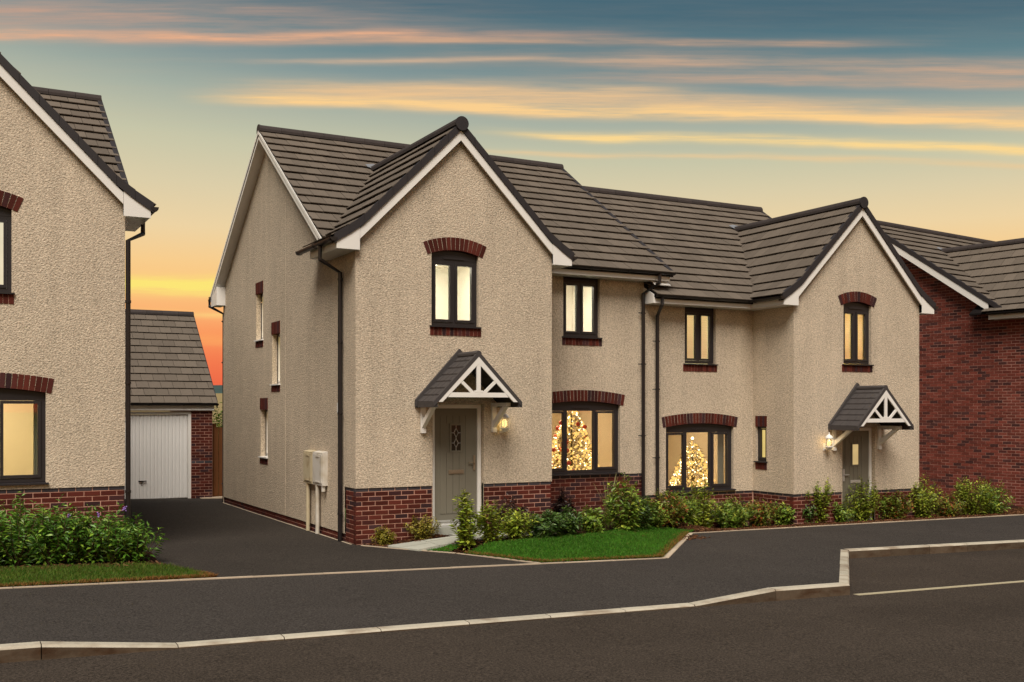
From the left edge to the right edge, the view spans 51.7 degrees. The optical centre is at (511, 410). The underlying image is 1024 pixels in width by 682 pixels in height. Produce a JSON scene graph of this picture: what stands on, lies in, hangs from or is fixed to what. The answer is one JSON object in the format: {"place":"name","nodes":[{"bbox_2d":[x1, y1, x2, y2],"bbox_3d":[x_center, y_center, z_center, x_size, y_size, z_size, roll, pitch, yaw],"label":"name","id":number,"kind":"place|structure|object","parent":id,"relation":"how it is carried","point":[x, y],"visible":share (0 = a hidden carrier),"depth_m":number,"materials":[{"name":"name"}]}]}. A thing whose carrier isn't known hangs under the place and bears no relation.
{"place":"outdoors","nodes":[
{"label":"outdoors","id":0,"kind":"place"},
{"bbox_2d":[0,551,157,567],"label":"garden soil","id":1,"kind":"structure","parent":0,"point":[152,558],"depth_m":13.84,"materials":[{"name":"brown soil"}]},
{"bbox_2d":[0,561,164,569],"bbox_3d":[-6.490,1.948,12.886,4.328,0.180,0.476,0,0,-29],"label":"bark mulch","id":2,"kind":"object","parent":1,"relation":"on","point":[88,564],"visible":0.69,"depth_m":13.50,"materials":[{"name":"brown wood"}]},
{"bbox_2d":[0,491,170,566],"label":"hedge","id":3,"kind":"object","parent":1,"relation":"on","point":[68,539],"visible":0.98,"depth_m":13.71,"materials":[{"name":"green plant"}]},
{"bbox_2d":[0,561,212,586],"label":"verge","id":4,"kind":"structure","parent":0,"point":[87,574],"depth_m":12.81,"materials":[{"name":"green plant"}]},
{"bbox_2d":[0,573,209,586],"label":"dry grass","id":5,"kind":"structure","parent":4,"relation":"on","point":[97,580],"depth_m":12.23,"materials":[{"name":"green plant"}]},
{"bbox_2d":[148,570,218,579],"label":"dry grass","id":6,"kind":"structure","parent":4,"relation":"on","point":[211,575],"depth_m":12.78,"materials":[{"name":"green plant"}]},
{"bbox_2d":[125,393,221,426],"bbox_3d":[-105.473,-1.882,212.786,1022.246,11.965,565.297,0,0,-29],"label":"field","id":7,"kind":"structure","parent":0,"point":[219,397],"depth_m":240.83,"materials":[{"name":"green plant"}]},
{"bbox_2d":[8,494,345,643],"bbox_3d":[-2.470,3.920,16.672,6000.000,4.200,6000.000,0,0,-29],"label":"ground","id":8,"kind":"structure","parent":0,"point":[147,580],"depth_m":17.20,"materials":[{"name":"brown soil"}]},
{"bbox_2d":[0,52,158,538],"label":"house","id":9,"kind":"structure","parent":8,"relation":"on","point":[74,205],"depth_m":15.19,"materials":[{"name":"beige paint"}]},
{"bbox_2d":[0,216,14,293],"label":"window","id":10,"kind":"structure","parent":9,"relation":"in","point":[5,221],"depth_m":14.86,"materials":[{"name":"plastic"}]},
{"bbox_2d":[0,398,48,485],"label":"window","id":11,"kind":"structure","parent":9,"relation":"in","point":[38,479],"depth_m":15.01,"materials":[{"name":"plastic"}]},
{"bbox_2d":[212,402,221,426],"bbox_3d":[-8.032,1.078,31.331,2.894,3.445,2.891,0,0,-29],"label":"tree","id":12,"kind":"object","parent":8,"relation":"on","point":[216,418],"visible":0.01,"depth_m":31.21,"materials":[{"name":"green plant"}]},
{"bbox_2d":[208,116,675,544],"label":"house","id":13,"kind":"structure","parent":8,"relation":"on","point":[416,325],"depth_m":18.24,"materials":[{"name":"beige paint"}]},
{"bbox_2d":[254,294,263,341],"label":"window","id":14,"kind":"structure","parent":13,"relation":"in","point":[262,294],"depth_m":21.87,"materials":[{"name":"white plastic"}]},
{"bbox_2d":[258,410,267,458],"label":"window","id":15,"kind":"structure","parent":13,"relation":"in","point":[266,457],"depth_m":21.58,"materials":[{"name":"white plastic"}]},
{"bbox_2d":[270,334,279,385],"bbox_3d":[-4.536,-0.992,20.631,0.235,1.016,0.600,0,0,-29],"label":"window","id":16,"kind":"structure","parent":13,"relation":"in","point":[278,334],"depth_m":20.82,"materials":[{"name":"white plastic"}]},
{"bbox_2d":[303,450,316,530],"bbox_3d":[-3.547,1.410,18.528,0.117,1.420,0.480,0,0,-29],"label":"meter box","id":17,"kind":"object","parent":13,"relation":"attached to","point":[308,467],"visible":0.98,"depth_m":18.56,"materials":[{"name":"beige plastic"}]},
{"bbox_2d":[303,453,310,481],"bbox_3d":[-3.590,0.998,18.504,0.019,0.485,0.420,0,0,-29],"label":"door","id":18,"kind":"structure","parent":17,"relation":"in","point":[306,456],"depth_m":18.48,"materials":[{"name":"beige plastic"}]},
{"bbox_2d":[313,451,327,533],"bbox_3d":[-3.287,1.410,18.049,0.117,1.420,0.520,0,0,-29],"label":"meter box","id":19,"kind":"object","parent":13,"relation":"attached to","point":[320,468],"visible":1,"depth_m":17.98,"materials":[{"name":"white plastic"}]},
{"bbox_2d":[313,454,321,483],"bbox_3d":[-3.330,0.998,18.025,0.019,0.485,0.460,0,0,-29],"label":"door","id":20,"kind":"structure","parent":19,"relation":"in","point":[317,459],"depth_m":17.99,"materials":[{"name":"white plastic"}]},
{"bbox_2d":[430,257,481,328],"bbox_3d":[-0.963,-1.962,17.544,0.930,1.196,0.185,0,0,-29],"label":"window","id":21,"kind":"structure","parent":13,"relation":"in","point":[452,322],"depth_m":17.57,"materials":[{"name":"plastic"}]},
{"bbox_2d":[433,404,483,534],"bbox_3d":[-0.920,1.053,17.590,0.960,2.295,0.175,0,0,-29],"label":"door","id":22,"kind":"structure","parent":13,"relation":"in","point":[456,432],"depth_m":17.60,"materials":[{"name":"grey plastic"}]},
{"bbox_2d":[499,413,508,432],"bbox_3d":[-0.134,0.200,17.819,0.164,0.370,0.210,0,0,-29],"label":"wall lantern","id":23,"kind":"object","parent":13,"relation":"attached to","point":[501,425],"depth_m":17.76,"materials":[{"name":"glass"}]},
{"bbox_2d":[552,411,599,469],"bbox_3d":[1.198,0.850,21.102,1.529,2.080,1.511,0,0,-29],"label":"christmas tree","id":24,"kind":"object","parent":13,"relation":"in","point":[570,461],"visible":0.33,"depth_m":20.95,"materials":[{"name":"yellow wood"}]},
{"bbox_2d":[562,276,602,338],"bbox_3d":[1.303,-1.947,20.140,0.890,1.166,0.185,0,0,-29],"label":"window","id":25,"kind":"structure","parent":13,"relation":"in","point":[579,283],"depth_m":20.16,"materials":[{"name":"plastic"}]},
{"bbox_2d":[552,407,622,475],"bbox_3d":[1.316,0.568,20.147,1.800,1.336,0.185,0,0,-29],"label":"window","id":26,"kind":"structure","parent":13,"relation":"in","point":[595,470],"depth_m":20.32,"materials":[{"name":"plastic"}]},
{"bbox_2d":[583,186,938,527],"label":"house","id":27,"kind":"structure","parent":8,"relation":"on","point":[779,349],"depth_m":21.82,"materials":[{"name":"beige paint"}]},
{"bbox_2d":[668,437,716,486],"bbox_3d":[3.847,1.450,22.568,1.443,1.760,1.460,0,0,-29],"label":"christmas tree","id":28,"kind":"object","parent":27,"relation":"in","point":[674,480],"visible":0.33,"depth_m":22.43,"materials":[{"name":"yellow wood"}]},
{"bbox_2d":[664,428,735,492],"bbox_3d":[3.803,0.998,21.497,1.800,1.316,0.185,0,0,-29],"label":"window","id":29,"kind":"structure","parent":27,"relation":"in","point":[726,486],"depth_m":21.67,"materials":[{"name":"plastic"}]},
{"bbox_2d":[683,307,717,364],"bbox_3d":[3.803,-1.502,21.497,0.860,1.176,0.185,0,0,-29],"label":"window","id":30,"kind":"structure","parent":27,"relation":"in","point":[697,312],"depth_m":21.52,"materials":[{"name":"plastic"}]},
{"bbox_2d":[753,426,767,462],"bbox_3d":[5.198,0.713,21.910,0.165,0.746,0.380,0,0,-29],"label":"window","id":31,"kind":"structure","parent":27,"relation":"in","point":[761,430],"depth_m":21.99,"materials":[{"name":"plastic"}]},
{"bbox_2d":[823,433,832,450],"bbox_3d":[6.396,0.635,21.364,0.164,0.370,0.210,0,0,-29],"label":"wall lantern","id":32,"kind":"object","parent":27,"relation":"attached to","point":[828,437],"depth_m":21.33,"materials":[{"name":"white plastic"}]},
{"bbox_2d":[842,427,871,520],"bbox_3d":[7.165,1.513,21.980,0.960,2.295,0.175,0,0,-29],"label":"door","id":33,"kind":"structure","parent":27,"relation":"in","point":[857,446],"depth_m":22.03,"materials":[{"name":"grey plastic"}]},
{"bbox_2d":[842,307,873,365],"bbox_3d":[7.140,-1.542,21.943,0.870,1.236,0.185,0,0,-29],"label":"window","id":34,"kind":"structure","parent":27,"relation":"in","point":[854,360],"depth_m":21.97,"materials":[{"name":"plastic"}]},
{"bbox_2d":[877,220,1023,506],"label":"house","id":35,"kind":"structure","parent":8,"relation":"on","point":[971,378],"depth_m":27.81,"materials":[{"name":"red brick"}]},
{"bbox_2d":[213,385,221,392],"bbox_3d":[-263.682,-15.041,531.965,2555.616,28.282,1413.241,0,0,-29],"label":"hills","id":36,"kind":"structure","parent":0,"point":[217,388],"depth_m":832.25,"materials":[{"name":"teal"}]},
{"bbox_2d":[124,498,527,580],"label":"driveway","id":37,"kind":"structure","parent":0,"point":[218,537],"depth_m":16.02,"materials":[{"name":"grey asphalt"}]},
{"bbox_2d":[125,309,218,498],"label":"garage","id":38,"kind":"structure","parent":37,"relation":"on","point":[171,455],"depth_m":27.24,"materials":[{"name":"grey tile"}]},
{"bbox_2d":[125,412,190,498],"bbox_3d":[-9.215,1.155,26.718,2.130,2.230,0.085,0,0,-29],"label":"garage door","id":39,"kind":"structure","parent":38,"relation":"in","point":[158,442],"depth_m":26.85,"materials":[{"name":"white plastic"}]},
{"bbox_2d":[201,496,221,498],"bbox_3d":[-7.556,2.275,27.508,1.100,0.030,0.400,0,0,-29],"label":"gravel board","id":40,"kind":"object","parent":37,"relation":"on","point":[218,497],"visible":0.5,"depth_m":27.31,"materials":[{"name":"concrete"}]},
{"bbox_2d":[212,423,221,496],"bbox_3d":[-6.876,1.375,28.229,2.244,2.050,0.141,0,0,-29],"label":"fence","id":41,"kind":"object","parent":37,"relation":"on","point":[216,461],"visible":0.09,"depth_m":27.68,"materials":[{"name":"brown wood"}]},
{"bbox_2d":[428,542,459,551],"bbox_3d":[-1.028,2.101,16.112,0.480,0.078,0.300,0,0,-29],"label":"lawn","id":42,"kind":"structure","parent":0,"point":[453,547],"depth_m":16.17,"materials":[{"name":"green plant"}]},
{"bbox_2d":[388,531,555,550],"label":"garden path","id":43,"kind":"structure","parent":0,"point":[420,545],"depth_m":16.53,"materials":[{"name":"grey concrete"}]},
{"bbox_2d":[0,548,1023,681],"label":"road","id":44,"kind":"structure","parent":0,"point":[968,634],"depth_m":9.55,"materials":[{"name":"grey asphalt"}]},
{"bbox_2d":[0,540,1023,662],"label":"kerb","id":45,"kind":"structure","parent":44,"relation":"on","point":[25,651],"depth_m":10.82,"materials":[{"name":"concrete"}]},
{"bbox_2d":[854,580,1023,594],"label":"road marking","id":46,"kind":"object","parent":44,"relation":"on","point":[938,588],"visible":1,"depth_m":13.56,"materials":[{"name":"paint"}]},
{"bbox_2d":[0,515,1023,643],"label":"pavement","id":47,"kind":"structure","parent":0,"point":[717,564],"depth_m":12.22,"materials":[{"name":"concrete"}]},
{"bbox_2d":[0,502,1023,588],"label":"edging","id":48,"kind":"object","parent":47,"relation":"on","point":[674,549],"visible":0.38,"depth_m":14.90,"materials":[{"name":"concrete"}]},
{"bbox_2d":[0,0,1023,384],"label":"sky","id":49,"kind":"structure","parent":0,"point":[914,109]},
{"bbox_2d":[464,525,693,561],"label":"lawn","id":50,"kind":"structure","parent":0,"point":[557,545],"depth_m":16.16,"materials":[{"name":"green plant"}]},
{"bbox_2d":[345,503,1021,562],"bbox_3d":[9.049,2.253,22.807,26.000,0.406,5.470,0,0,-29],"label":"flower bed","id":51,"kind":"object","parent":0,"point":[611,527],"visible":0.13,"depth_m":18.29,"materials":[{"name":"soil"}]},
{"bbox_2d":[369,525,396,544],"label":"shrub","id":52,"kind":"object","parent":51,"relation":"on","point":[383,535],"visible":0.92,"depth_m":16.73,"materials":[{"name":"green plant"}]},
{"bbox_2d":[365,534,444,546],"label":"bark mulch","id":53,"kind":"object","parent":51,"relation":"on","point":[410,540],"visible":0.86,"depth_m":16.93,"materials":[{"name":"brown wood"}]},
{"bbox_2d":[404,515,440,539],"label":"shrub","id":54,"kind":"object","parent":51,"relation":"on","point":[424,530],"visible":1,"depth_m":17.04,"materials":[{"name":"green plant"}]},
{"bbox_2d":[475,499,509,541],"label":"shrub","id":55,"kind":"object","parent":51,"relation":"on","point":[490,533],"visible":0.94,"depth_m":16.36,"materials":[{"name":"green plant"}]},
{"bbox_2d":[495,493,531,529],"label":"shrub","id":56,"kind":"object","parent":51,"relation":"on","point":[514,506],"visible":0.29,"depth_m":17.61,"materials":[{"name":"green plant"}]},
{"bbox_2d":[496,507,537,540],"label":"shrub","id":57,"kind":"object","parent":51,"relation":"on","point":[515,530],"visible":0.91,"depth_m":16.63,"materials":[{"name":"green plant"}]},
{"bbox_2d":[522,509,565,538],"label":"shrub","id":58,"kind":"object","parent":51,"relation":"on","point":[550,522],"visible":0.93,"depth_m":16.82,"materials":[{"name":"green plant"}]},
{"bbox_2d":[553,486,574,514],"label":"shrub","id":59,"kind":"object","parent":51,"relation":"on","point":[557,507],"visible":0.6,"depth_m":19.68,"materials":[{"name":"black plant"}]},
{"bbox_2d":[555,505,585,535],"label":"shrub","id":60,"kind":"object","parent":51,"relation":"on","point":[572,522],"visible":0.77,"depth_m":17.08,"materials":[{"name":"green plant"}]},
{"bbox_2d":[447,530,709,553],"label":"bark mulch","id":61,"kind":"object","parent":51,"relation":"on","point":[693,537],"visible":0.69,"depth_m":16.65,"materials":[{"name":"brown wood"}]},
{"bbox_2d":[448,488,484,549],"bbox_3d":[-0.706,1.671,16.163,0.583,0.953,0.501,0,0,34],"label":"shrub","id":62,"kind":"object","parent":61,"relation":"on","point":[466,528],"visible":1,"depth_m":16.08,"materials":[{"name":"green plant"}]},
{"bbox_2d":[580,504,613,533],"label":"shrub","id":63,"kind":"object","parent":51,"relation":"on","point":[593,520],"visible":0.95,"depth_m":17.49,"materials":[{"name":"green plant"}]},
{"bbox_2d":[600,472,621,526],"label":"spiky plant","id":64,"kind":"object","parent":51,"relation":"on","point":[608,498],"visible":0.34,"depth_m":18.48,"materials":[{"name":"green plant"}]},
{"bbox_2d":[602,472,647,530],"bbox_3d":[1.948,1.569,18.048,0.834,1.037,0.721,0,0,0],"label":"shrub","id":65,"kind":"object","parent":51,"relation":"on","point":[629,511],"visible":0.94,"depth_m":17.95,"materials":[{"name":"green plant"}]},
{"bbox_2d":[634,496,655,528],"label":"shrub","id":66,"kind":"object","parent":51,"relation":"on","point":[645,516],"visible":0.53,"depth_m":18.47,"materials":[{"name":"green plant"}]},
{"bbox_2d":[644,497,669,527],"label":"shrub","id":67,"kind":"object","parent":51,"relation":"on","point":[656,521],"visible":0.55,"depth_m":18.93,"materials":[{"name":"green plant"}]},
{"bbox_2d":[651,488,688,527],"bbox_3d":[2.919,1.827,19.608,0.768,0.778,0.726,0,0,-29],"label":"shrub","id":68,"kind":"object","parent":51,"relation":"on","point":[673,514],"visible":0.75,"depth_m":19.53,"materials":[{"name":"green plant"}]},
{"bbox_2d":[668,489,699,525],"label":"shrub","id":69,"kind":"object","parent":51,"relation":"on","point":[691,507],"visible":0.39,"depth_m":20.07,"materials":[{"name":"green plant"}]},
{"bbox_2d":[685,478,721,526],"bbox_3d":[3.697,1.866,20.704,0.792,1.112,0.778,0,0,-29],"label":"shrub","id":70,"kind":"object","parent":51,"relation":"on","point":[701,520],"visible":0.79,"depth_m":20.68,"materials":[{"name":"green plant"}]},
{"bbox_2d":[692,498,719,527],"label":"shrub","id":71,"kind":"object","parent":51,"relation":"on","point":[710,513],"visible":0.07,"depth_m":21.30,"materials":[{"name":"green plant"}]},
{"bbox_2d":[715,499,744,527],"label":"shrub","id":72,"kind":"object","parent":51,"relation":"on","point":[724,509],"visible":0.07,"depth_m":21.54,"materials":[{"name":"green plant"}]},
{"bbox_2d":[711,496,753,528],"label":"shrub","id":73,"kind":"object","parent":51,"relation":"on","point":[730,517],"visible":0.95,"depth_m":20.81,"materials":[{"name":"green plant"}]},
{"bbox_2d":[743,497,777,526],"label":"shrub","id":74,"kind":"object","parent":51,"relation":"on","point":[762,515],"visible":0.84,"depth_m":21.11,"materials":[{"name":"green plant"}]},
{"bbox_2d":[772,500,797,525],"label":"shrub","id":75,"kind":"object","parent":51,"relation":"on","point":[784,515],"visible":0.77,"depth_m":21.18,"materials":[{"name":"green plant"}]},
{"bbox_2d":[802,501,817,522],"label":"shrub","id":76,"kind":"object","parent":51,"relation":"on","point":[805,511],"visible":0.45,"depth_m":21.22,"materials":[{"name":"green plant"}]},
{"bbox_2d":[804,479,834,522],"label":"shrub","id":77,"kind":"object","parent":51,"relation":"on","point":[825,498],"visible":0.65,"depth_m":21.32,"materials":[{"name":"green plant"}]},
{"bbox_2d":[831,501,856,521],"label":"shrub","id":78,"kind":"object","parent":51,"relation":"on","point":[844,516],"visible":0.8,"depth_m":21.55,"materials":[{"name":"green plant"}]},
{"bbox_2d":[675,507,1023,531],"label":"bark mulch","id":79,"kind":"object","parent":51,"relation":"on","point":[1013,511],"visible":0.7,"depth_m":21.35,"materials":[{"name":"brown wood"}]},
{"bbox_2d":[843,476,881,521],"bbox_3d":[7.258,1.861,21.996,0.886,1.056,0.883,0,0,16],"label":"shrub","id":80,"kind":"object","parent":51,"relation":"on","point":[862,514],"visible":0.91,"depth_m":21.86,"materials":[{"name":"green plant"}]},
{"bbox_2d":[876,488,895,518],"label":"shrub","id":81,"kind":"object","parent":51,"relation":"on","point":[884,504],"visible":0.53,"depth_m":22.21,"materials":[{"name":"green plant"}]},
{"bbox_2d":[879,489,915,518],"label":"shrub","id":82,"kind":"object","parent":51,"relation":"on","point":[899,510],"visible":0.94,"depth_m":22.25,"materials":[{"name":"green plant"}]},
{"bbox_2d":[908,474,942,517],"bbox_3d":[8.805,1.853,22.771,0.786,1.025,0.899,0,0,-1],"label":"shrub","id":83,"kind":"object","parent":51,"relation":"on","point":[921,501],"visible":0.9,"depth_m":22.64,"materials":[{"name":"green plant"}]},
{"bbox_2d":[928,492,967,516],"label":"shrub","id":84,"kind":"object","parent":51,"relation":"on","point":[952,509],"visible":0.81,"depth_m":23.00,"materials":[{"name":"green plant"}]},
{"bbox_2d":[950,476,996,514],"bbox_3d":[10.190,1.904,23.412,0.824,0.918,0.919,0,0,-29],"label":"shrub","id":85,"kind":"object","parent":51,"relation":"on","point":[972,505],"visible":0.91,"depth_m":23.31,"materials":[{"name":"green plant"}]},
{"bbox_2d":[972,479,1015,513],"bbox_3d":[10.824,1.994,23.715,1.013,0.913,0.923,0,0,-29],"label":"shrub","id":86,"kind":"object","parent":51,"relation":"on","point":[996,506],"visible":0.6,"depth_m":23.64,"materials":[{"name":"green plant"}]}
]}

